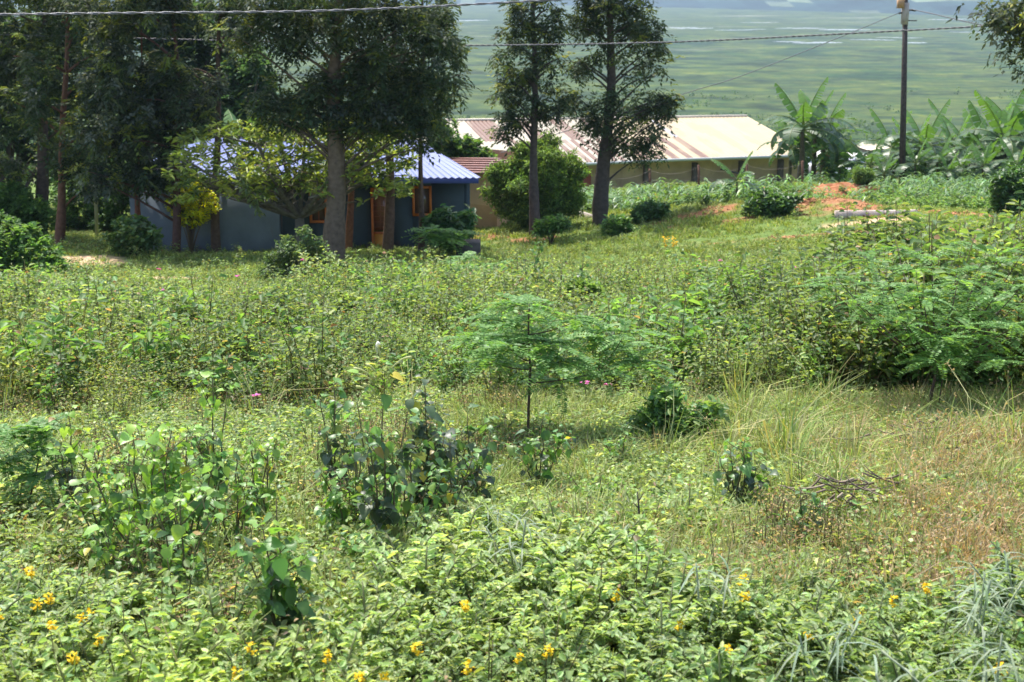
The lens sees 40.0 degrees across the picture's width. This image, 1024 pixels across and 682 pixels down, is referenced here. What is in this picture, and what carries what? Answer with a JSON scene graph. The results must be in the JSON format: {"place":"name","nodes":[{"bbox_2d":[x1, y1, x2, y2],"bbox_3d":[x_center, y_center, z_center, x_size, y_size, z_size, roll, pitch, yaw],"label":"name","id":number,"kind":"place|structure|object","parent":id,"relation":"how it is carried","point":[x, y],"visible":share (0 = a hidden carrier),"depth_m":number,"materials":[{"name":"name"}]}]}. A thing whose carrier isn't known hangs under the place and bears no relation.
{"place":"outdoors","nodes":[
{"label":"outdoors","id":0,"kind":"place"},
{"bbox_2d":[0,0,560,15],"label":"power cable","id":1,"kind":"object","parent":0,"point":[235,12],"visible":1,"depth_m":15.92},
{"bbox_2d":[0,25,989,45],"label":"power cable","id":2,"kind":"object","parent":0,"point":[650,42],"visible":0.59,"depth_m":39.75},
{"bbox_2d":[0,261,1022,410],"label":"thicket grass","id":3,"kind":"structure","parent":0,"point":[29,395],"depth_m":14.72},
{"bbox_2d":[0,5,1023,681],"bbox_3d":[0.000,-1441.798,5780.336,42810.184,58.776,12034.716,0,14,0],"label":"ground","id":4,"kind":"structure","parent":0,"point":[944,63],"depth_m":977.98,"materials":[{"name":"plant"}]},
{"bbox_2d":[0,178,56,233],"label":"hedge bush","id":5,"kind":"object","parent":4,"relation":"on","point":[16,201],"visible":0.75,"depth_m":46.10,"materials":[{"name":"green plant"}]},
{"bbox_2d":[0,412,81,508],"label":"feathery sapling","id":6,"kind":"object","parent":4,"relation":"on","point":[32,425],"visible":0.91,"depth_m":9.09,"materials":[{"name":"green plant"}]},
{"bbox_2d":[0,1,92,186],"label":"background tree","id":7,"kind":"object","parent":4,"relation":"on","point":[20,149],"visible":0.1,"depth_m":59.24,"materials":[{"name":"green plant"}]},
{"bbox_2d":[0,216,93,279],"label":"hedge bush","id":8,"kind":"object","parent":4,"relation":"on","point":[29,243],"visible":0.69,"depth_m":33.20,"materials":[{"name":"green plant"}]},
{"bbox_2d":[35,405,93,510],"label":"broad leaved weed","id":9,"kind":"object","parent":4,"relation":"on","point":[72,456],"visible":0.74,"depth_m":8.97,"materials":[{"name":"green plant"}]},
{"bbox_2d":[0,0,138,245],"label":"silky oak tree","id":10,"kind":"object","parent":4,"relation":"on","point":[32,61],"visible":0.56,"depth_m":42.58,"materials":[{"name":"green plant"}]},
{"bbox_2d":[0,0,152,234],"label":"silky oak tree","id":11,"kind":"object","parent":4,"relation":"on","point":[7,77],"visible":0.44,"depth_m":45.61,"materials":[{"name":"green plant"}]},
{"bbox_2d":[49,181,115,230],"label":"hedge bush","id":12,"kind":"object","parent":4,"relation":"on","point":[75,222],"visible":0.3,"depth_m":49.91,"materials":[{"name":"green plant"}]},
{"bbox_2d":[55,438,141,550],"bbox_3d":[-2.335,0.949,8.026,0.462,0.764,0.467,0,14,0],"label":"broad leaved weed","id":13,"kind":"object","parent":4,"relation":"on","point":[83,499],"visible":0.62,"depth_m":7.97,"materials":[{"name":"green plant"}]},
{"bbox_2d":[87,158,135,232],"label":"hedge bush","id":14,"kind":"object","parent":4,"relation":"on","point":[113,212],"visible":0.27,"depth_m":49.21,"materials":[{"name":"green plant"}]},
{"bbox_2d":[75,500,172,579],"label":"broad leaved weed","id":15,"kind":"object","parent":4,"relation":"on","point":[99,555],"visible":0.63,"depth_m":7.33,"materials":[{"name":"green plant"}]},
{"bbox_2d":[99,213,163,256],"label":"broad leaved shrub","id":16,"kind":"object","parent":4,"relation":"on","point":[131,232],"visible":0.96,"depth_m":39.80,"materials":[{"name":"green plant"}]},
{"bbox_2d":[40,0,233,252],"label":"silky oak tree","id":17,"kind":"object","parent":4,"relation":"on","point":[166,84],"visible":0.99,"depth_m":40.77,"materials":[{"name":"green plant"}]},
{"bbox_2d":[64,415,209,561],"bbox_3d":[-1.984,0.866,7.698,0.676,1.001,0.613,2,14,7],"label":"broad leaved weed","id":18,"kind":"object","parent":4,"relation":"on","point":[107,511],"visible":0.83,"depth_m":7.60,"materials":[{"name":"green plant"}]},
{"bbox_2d":[111,30,162,218],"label":"silky oak tree","id":19,"kind":"object","parent":4,"relation":"on","point":[137,207],"visible":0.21,"depth_m":41.89,"materials":[{"name":"green plant"}]},
{"bbox_2d":[88,446,205,530],"bbox_3d":[-2.100,0.953,8.351,0.654,0.699,0.525,0,14,0],"label":"broad leaved weed","id":20,"kind":"object","parent":4,"relation":"on","point":[110,473],"visible":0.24,"depth_m":8.27,"materials":[{"name":"green plant"}]},
{"bbox_2d":[119,482,224,586],"bbox_3d":[-1.687,1.054,7.185,0.468,0.709,0.400,-13,19,-41],"label":"broad leaved weed","id":21,"kind":"object","parent":4,"relation":"on","point":[174,540],"visible":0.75,"depth_m":7.12,"materials":[{"name":"green plant"}]},
{"bbox_2d":[124,0,235,149],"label":"background tree","id":22,"kind":"object","parent":4,"relation":"on","point":[202,55],"visible":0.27,"depth_m":60.05,"materials":[{"name":"green plant"}]},
{"bbox_2d":[130,427,243,558],"bbox_3d":[-1.796,0.921,7.767,0.644,0.865,0.645,0,14,0],"label":"broad leaved weed","id":23,"kind":"object","parent":4,"relation":"on","point":[187,485],"visible":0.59,"depth_m":7.76,"materials":[{"name":"green plant"}]},
{"bbox_2d":[164,174,222,253],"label":"yellow shrub","id":24,"kind":"object","parent":4,"relation":"on","point":[195,213],"visible":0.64,"depth_m":42.52,"materials":[{"name":"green plant"}]},
{"bbox_2d":[185,370,240,500],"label":"broad leaved weed","id":25,"kind":"object","parent":4,"relation":"on","point":[204,402],"visible":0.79,"depth_m":9.04,"materials":[{"name":"green plant"}]},
{"bbox_2d":[165,0,269,251],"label":"silky oak tree","id":26,"kind":"object","parent":4,"relation":"on","point":[215,218],"visible":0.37,"depth_m":42.06,"materials":[{"name":"green plant"}]},
{"bbox_2d":[175,446,264,546],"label":"broad leaved weed","id":27,"kind":"object","parent":4,"relation":"on","point":[243,504],"visible":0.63,"depth_m":8.11,"materials":[{"name":"green plant"}]},
{"bbox_2d":[187,43,278,138],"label":"background tree","id":28,"kind":"object","parent":4,"relation":"on","point":[241,79],"visible":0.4,"depth_m":58.66,"materials":[{"name":"green plant"}]},
{"bbox_2d":[229,422,293,525],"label":"broad leaved weed","id":29,"kind":"object","parent":4,"relation":"on","point":[268,465],"visible":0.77,"depth_m":8.75,"materials":[{"name":"green plant"}]},
{"bbox_2d":[229,494,321,645],"bbox_3d":[-1.062,1.101,6.378,0.397,0.784,0.394,0,14,0],"label":"broad leaved weed","id":30,"kind":"object","parent":4,"relation":"on","point":[275,576],"visible":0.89,"depth_m":6.33,"materials":[{"name":"green plant"}]},
{"bbox_2d":[139,115,420,246],"bbox_3d":[-6.710,-4.378,40.405,8.397,4.309,5.241,0,14,0],"label":"frangipani tree","id":31,"kind":"object","parent":4,"relation":"on","point":[251,182],"visible":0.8,"depth_m":39.48,"materials":[{"name":"green plant"}]},
{"bbox_2d":[123,137,478,251],"bbox_3d":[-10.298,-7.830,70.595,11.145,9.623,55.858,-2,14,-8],"label":"blue house","id":32,"kind":"structure","parent":4,"relation":"on","point":[448,182],"depth_m":44.20,"materials":[{"name":"paint"}]},
{"bbox_2d":[370,188,385,246],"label":"door","id":33,"kind":"structure","parent":32,"relation":"in","point":[377,212],"depth_m":44.42,"materials":[{"name":"paint"}]},
{"bbox_2d":[253,225,350,280],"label":"pale flowering shrub","id":34,"kind":"object","parent":4,"relation":"on","point":[285,252],"visible":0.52,"depth_m":32.88,"materials":[{"name":"green plant"}]},
{"bbox_2d":[294,377,358,489],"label":"broad leaved weed","id":35,"kind":"object","parent":4,"relation":"on","point":[327,459],"visible":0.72,"depth_m":9.51,"materials":[{"name":"green plant"}]},
{"bbox_2d":[197,0,469,260],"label":"silky oak tree","id":36,"kind":"object","parent":4,"relation":"on","point":[331,86],"visible":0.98,"depth_m":37.35,"materials":[{"name":"green plant"}]},
{"bbox_2d":[314,476,371,540],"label":"broad leaved weed","id":37,"kind":"object","parent":4,"relation":"on","point":[333,514],"visible":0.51,"depth_m":8.43,"materials":[{"name":"green plant"}]},
{"bbox_2d":[312,409,383,522],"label":"broad leaved weed","id":38,"kind":"object","parent":4,"relation":"on","point":[340,473],"visible":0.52,"depth_m":8.53,"materials":[{"name":"green plant"}]},
{"bbox_2d":[317,286,387,342],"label":"ragged shrub","id":39,"kind":"object","parent":4,"relation":"on","point":[354,296],"visible":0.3,"depth_m":19.43,"materials":[{"name":"green plant"}]},
{"bbox_2d":[335,341,427,536],"bbox_3d":[-0.726,0.663,7.907,0.495,1.362,0.422,-10,18,-35],"label":"broad leaved weed","id":40,"kind":"object","parent":4,"relation":"on","point":[380,518],"visible":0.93,"depth_m":7.89,"materials":[{"name":"green plant"}]},
{"bbox_2d":[346,2,446,250],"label":"silky oak tree","id":41,"kind":"object","parent":4,"relation":"on","point":[388,231],"visible":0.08,"depth_m":42.58,"materials":[{"name":"green plant"}]},
{"bbox_2d":[372,635,458,681],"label":"yellow flower herb","id":42,"kind":"object","parent":4,"relation":"on","point":[391,653],"visible":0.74,"depth_m":5.77,"materials":[{"name":"green plant"}]},
{"bbox_2d":[366,414,471,538],"bbox_3d":[-0.582,0.859,8.332,0.637,0.870,0.472,-3,15,-10],"label":"broad leaved weed","id":43,"kind":"object","parent":4,"relation":"on","point":[410,489],"visible":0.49,"depth_m":8.30,"materials":[{"name":"green plant"}]},
{"bbox_2d":[401,374,464,509],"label":"broad leaved weed","id":44,"kind":"object","parent":4,"relation":"on","point":[419,431],"visible":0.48,"depth_m":8.80,"materials":[{"name":"green plant"}]},
{"bbox_2d":[397,0,479,251],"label":"silky oak tree","id":45,"kind":"object","parent":4,"relation":"on","point":[420,171],"visible":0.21,"depth_m":41.53,"materials":[{"name":"green plant"}]},
{"bbox_2d":[401,224,484,255],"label":"feathery plant","id":46,"kind":"object","parent":4,"relation":"on","point":[444,235],"visible":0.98,"depth_m":40.30,"materials":[{"name":"green plant"}]},
{"bbox_2d":[419,203,481,253],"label":"coffee bush","id":47,"kind":"object","parent":4,"relation":"on","point":[445,216],"visible":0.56,"depth_m":41.71,"materials":[{"name":"green plant"}]},
{"bbox_2d":[423,427,491,516],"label":"broad leaved weed","id":48,"kind":"object","parent":4,"relation":"on","point":[451,466],"visible":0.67,"depth_m":8.67,"materials":[{"name":"green plant"}]},
{"bbox_2d":[423,118,497,157],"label":"leafy tree top","id":49,"kind":"object","parent":4,"relation":"on","point":[467,145],"visible":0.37,"depth_m":54.57,"materials":[{"name":"green plant"}]},
{"bbox_2d":[433,404,502,498],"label":"broad leaved weed","id":50,"kind":"object","parent":4,"relation":"on","point":[484,459],"visible":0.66,"depth_m":9.60,"materials":[{"name":"green plant"}]},
{"bbox_2d":[448,149,514,228],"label":"ochre outbuilding","id":51,"kind":"structure","parent":4,"relation":"on","point":[484,211],"depth_m":50.40,"materials":[{"name":"paint"}]},
{"bbox_2d":[0,188,991,299],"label":"lawn weeds","id":52,"kind":"object","parent":4,"relation":"on","point":[93,266],"visible":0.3,"depth_m":35.28,"materials":[{"name":"green plant"}]},
{"bbox_2d":[3,138,995,195],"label":"hillside scrub","id":53,"kind":"object","parent":4,"relation":"on","point":[825,157],"visible":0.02,"depth_m":65.05,"materials":[{"name":"green plant"}]},
{"bbox_2d":[454,511,548,577],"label":"silvery herb","id":54,"kind":"object","parent":4,"relation":"on","point":[525,525],"visible":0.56,"depth_m":6.96,"materials":[{"name":"green plant"}]},
{"bbox_2d":[0,363,1023,681],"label":"weeds","id":55,"kind":"object","parent":4,"relation":"on","point":[156,415],"visible":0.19,"depth_m":9.15,"materials":[{"name":"green plant"}]},
{"bbox_2d":[0,491,1023,681],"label":"leafy ground cover","id":56,"kind":"object","parent":4,"relation":"on","point":[555,579],"visible":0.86,"depth_m":6.19,"materials":[{"name":"green plant"}]},
{"bbox_2d":[0,209,1023,422],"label":"weed thicket","id":57,"kind":"object","parent":4,"relation":"on","point":[417,325],"visible":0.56,"depth_m":15.57,"materials":[{"name":"green plant"}]},
{"bbox_2d":[0,190,1023,410],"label":"shady thicket","id":58,"kind":"object","parent":4,"relation":"on","point":[963,231],"visible":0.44,"depth_m":16.24,"materials":[{"name":"green plant"}]},
{"bbox_2d":[0,246,1023,414],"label":"green leafy weeds","id":59,"kind":"object","parent":4,"relation":"on","point":[692,330],"visible":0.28,"depth_m":14.79,"materials":[{"name":"green plant"}]},
{"bbox_2d":[0,376,1023,681],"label":"dry stems","id":60,"kind":"object","parent":4,"relation":"on","point":[754,528],"visible":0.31,"depth_m":8.47,"materials":[{"name":"brown plant"}]},
{"bbox_2d":[0,317,1023,477],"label":"tall grass tussocks","id":61,"kind":"object","parent":4,"relation":"on","point":[792,424],"depth_m":11.12,"materials":[{"name":"plant"}]},
{"bbox_2d":[12,535,1023,681],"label":"leafy shoots","id":62,"kind":"object","parent":4,"relation":"on","point":[170,580],"visible":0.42,"depth_m":6.03,"materials":[{"name":"green plant"}]},
{"bbox_2d":[33,180,1019,304],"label":"lawn grass","id":63,"kind":"structure","parent":4,"relation":"on","point":[572,244],"depth_m":41.47,"materials":[{"name":"plant"}]},
{"bbox_2d":[479,0,582,236],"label":"silky oak tree","id":64,"kind":"object","parent":4,"relation":"on","point":[533,73],"visible":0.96,"depth_m":45.14,"materials":[{"name":"green plant"}]},
{"bbox_2d":[477,129,591,228],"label":"round bush","id":65,"kind":"object","parent":4,"relation":"on","point":[560,180],"visible":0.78,"depth_m":47.90,"materials":[{"name":"green plant"}]},
{"bbox_2d":[51,87,1023,139],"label":"marsh tussocks","id":66,"kind":"object","parent":4,"relation":"on","point":[838,127],"visible":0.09,"depth_m":638.22,"materials":[{"name":"green plant"}]},
{"bbox_2d":[505,410,575,486],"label":"broad leaved weed","id":67,"kind":"object","parent":4,"relation":"on","point":[529,447],"visible":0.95,"depth_m":10.09,"materials":[{"name":"green plant"}]},
{"bbox_2d":[530,213,571,243],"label":"bush","id":68,"kind":"object","parent":4,"relation":"on","point":[549,225],"visible":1,"depth_m":43.80,"materials":[{"name":"green plant"}]},
{"bbox_2d":[432,292,677,431],"bbox_3d":[0.365,0.264,11.838,2.057,1.323,1.465,0,14,0],"label":"feathery sapling","id":69,"kind":"object","parent":4,"relation":"on","point":[495,340],"visible":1,"depth_m":11.71,"materials":[{"name":"green plant"}]},
{"bbox_2d":[555,270,609,308],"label":"ragged shrub","id":70,"kind":"object","parent":4,"relation":"on","point":[582,282],"visible":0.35,"depth_m":21.83,"materials":[{"name":"green plant"}]},
{"bbox_2d":[405,114,797,189],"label":"long shed","id":71,"kind":"structure","parent":4,"relation":"on","point":[731,142],"depth_m":76.85,"materials":[{"name":"paint"}]},
{"bbox_2d":[598,213,638,236],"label":"bush","id":72,"kind":"object","parent":4,"relation":"on","point":[617,225],"visible":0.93,"depth_m":43.22,"materials":[{"name":"green plant"}]},
{"bbox_2d":[556,0,691,225],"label":"silky oak tree","id":73,"kind":"object","parent":4,"relation":"on","point":[640,30],"visible":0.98,"depth_m":46.15,"materials":[{"name":"green plant"}]},
{"bbox_2d":[627,198,671,223],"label":"bush","id":74,"kind":"object","parent":4,"relation":"on","point":[651,209],"visible":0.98,"depth_m":45.68,"materials":[{"name":"green plant"}]},
{"bbox_2d":[623,381,730,441],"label":"green bush","id":75,"kind":"object","parent":4,"relation":"on","point":[660,399],"visible":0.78,"depth_m":11.56,"materials":[{"name":"green plant"}]},
{"bbox_2d":[668,553,756,644],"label":"silvery herb","id":76,"kind":"object","parent":4,"relation":"on","point":[698,585],"visible":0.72,"depth_m":6.34,"materials":[{"name":"green plant"}]},
{"bbox_2d":[477,196,1008,241],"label":"soil clods","id":77,"kind":"object","parent":4,"relation":"on","point":[823,200],"visible":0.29,"depth_m":44.27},
{"bbox_2d":[710,436,778,501],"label":"broad leaved weed","id":78,"kind":"object","parent":4,"relation":"on","point":[732,476],"visible":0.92,"depth_m":9.13,"materials":[{"name":"green plant"}]},
{"bbox_2d":[738,187,806,217],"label":"bush","id":79,"kind":"object","parent":4,"relation":"on","point":[766,201],"visible":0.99,"depth_m":43.48,"materials":[{"name":"green plant"}]},
{"bbox_2d":[532,375,1023,608],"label":"straw grass","id":80,"kind":"structure","parent":4,"relation":"on","point":[790,553],"depth_m":8.84,"materials":[{"name":"plant"}]},
{"bbox_2d":[756,119,814,182],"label":"banana plant","id":81,"kind":"object","parent":4,"relation":"on","point":[791,153],"visible":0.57,"depth_m":64.83,"materials":[{"name":"green plant"}]},
{"bbox_2d":[583,174,989,210],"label":"crop rows","id":82,"kind":"object","parent":4,"relation":"on","point":[936,198],"visible":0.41,"depth_m":51.35,"materials":[{"name":"green plant"}]},
{"bbox_2d":[579,168,999,210],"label":"maize crop","id":83,"kind":"object","parent":4,"relation":"on","point":[911,181],"visible":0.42,"depth_m":53.28,"materials":[{"name":"green plant"}]},
{"bbox_2d":[773,485,827,542],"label":"broad leaved weed","id":84,"kind":"object","parent":4,"relation":"on","point":[815,500],"visible":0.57,"depth_m":8.42,"materials":[{"name":"green plant"}]},
{"bbox_2d":[758,76,856,179],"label":"banana plant","id":85,"kind":"object","parent":4,"relation":"on","point":[806,112],"visible":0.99,"depth_m":62.36,"materials":[{"name":"green plant"}]},
{"bbox_2d":[766,89,859,181],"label":"banana plant","id":86,"kind":"object","parent":4,"relation":"on","point":[802,101],"visible":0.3,"depth_m":65.49,"materials":[{"name":"green plant"}]},
{"bbox_2d":[786,92,874,179],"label":"banana plant","id":87,"kind":"object","parent":4,"relation":"on","point":[839,113],"visible":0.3,"depth_m":67.04,"materials":[{"name":"green plant"}]},
{"bbox_2d":[774,615,894,681],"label":"silvery herb","id":88,"kind":"object","parent":4,"relation":"on","point":[840,657],"visible":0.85,"depth_m":5.64,"materials":[{"name":"green plant"}]},
{"bbox_2d":[778,465,919,513],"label":"dead branch","id":89,"kind":"object","parent":4,"relation":"on","point":[851,481],"visible":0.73,"depth_m":9.01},
{"bbox_2d":[838,133,893,182],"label":"banana plant","id":90,"kind":"object","parent":4,"relation":"on","point":[876,153],"visible":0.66,"depth_m":62.02,"materials":[{"name":"green plant"}]},
{"bbox_2d":[855,108,919,179],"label":"banana plant","id":91,"kind":"object","parent":4,"relation":"on","point":[891,150],"visible":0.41,"depth_m":67.51,"materials":[{"name":"green plant"}]},
{"bbox_2d":[790,241,1023,405],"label":"feathery shrub","id":92,"kind":"object","parent":4,"relation":"on","point":[927,304],"visible":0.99,"depth_m":13.14,"materials":[{"name":"green plant"}]},
{"bbox_2d":[897,0,916,183],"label":"electric pole","id":93,"kind":"object","parent":4,"relation":"on","point":[904,6],"visible":0.96,"depth_m":60.05,"materials":[{"name":"brown wood"}]},
{"bbox_2d":[891,138,947,180],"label":"banana plant","id":94,"kind":"object","parent":4,"relation":"on","point":[925,153],"visible":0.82,"depth_m":60.88,"materials":[{"name":"green plant"}]},
{"bbox_2d":[880,99,965,173],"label":"banana plant","id":95,"kind":"object","parent":4,"relation":"on","point":[928,131],"visible":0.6,"depth_m":65.39,"materials":[{"name":"green plant"}]},
{"bbox_2d":[867,609,1023,681],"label":"silvery herb","id":96,"kind":"object","parent":4,"relation":"on","point":[984,672],"visible":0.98,"depth_m":5.32,"materials":[{"name":"green plant"}]},
{"bbox_2d":[932,567,1023,654],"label":"silvery herb","id":97,"kind":"object","parent":4,"relation":"on","point":[974,608],"visible":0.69,"depth_m":6.04,"materials":[{"name":"green plant"}]},
{"bbox_2d":[959,141,1007,183],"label":"banana plant","id":98,"kind":"object","parent":4,"relation":"on","point":[987,157],"visible":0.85,"depth_m":57.96,"materials":[{"name":"green plant"}]},
{"bbox_2d":[946,0,1023,94],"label":"roadside tree","id":99,"kind":"object","parent":4,"relation":"on","point":[1001,21],"visible":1,"depth_m":30.23,"materials":[{"name":"green plant"}]},
{"bbox_2d":[946,550,1023,621],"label":"silvery herb","id":100,"kind":"object","parent":4,"relation":"on","point":[1001,581],"visible":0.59,"depth_m":6.64,"materials":[{"name":"green plant"}]},
{"bbox_2d":[954,90,1023,176],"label":"banana plant","id":101,"kind":"object","parent":4,"relation":"on","point":[1013,119],"visible":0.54,"depth_m":61.60,"materials":[{"name":"green plant"}]},
{"bbox_2d":[985,159,1023,213],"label":"dark green bush","id":102,"kind":"object","parent":4,"relation":"on","point":[1007,181],"visible":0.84,"depth_m":42.70,"materials":[{"name":"green plant"}]},
{"bbox_2d":[0,375,1023,640],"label":"clearing grass","id":103,"kind":"structure","parent":0,"point":[506,475],"depth_m":10.21,"materials":[{"name":"plant"}]},
{"bbox_2d":[1,0,1022,15],"bbox_3d":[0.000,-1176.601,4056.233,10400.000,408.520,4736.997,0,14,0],"label":"hills","id":104,"kind":"structure","parent":0,"point":[943,7],"depth_m":3032.73,"materials":[{"name":"plant"}]},
{"bbox_2d":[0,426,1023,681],"bbox_3d":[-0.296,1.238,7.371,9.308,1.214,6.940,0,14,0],"label":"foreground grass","id":105,"kind":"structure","parent":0,"point":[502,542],"depth_m":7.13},
{"bbox_2d":[820,395,1023,613],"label":"rusty seed grass","id":106,"kind":"structure","parent":0,"point":[983,549],"depth_m":8.39,"materials":[{"name":"plant"}]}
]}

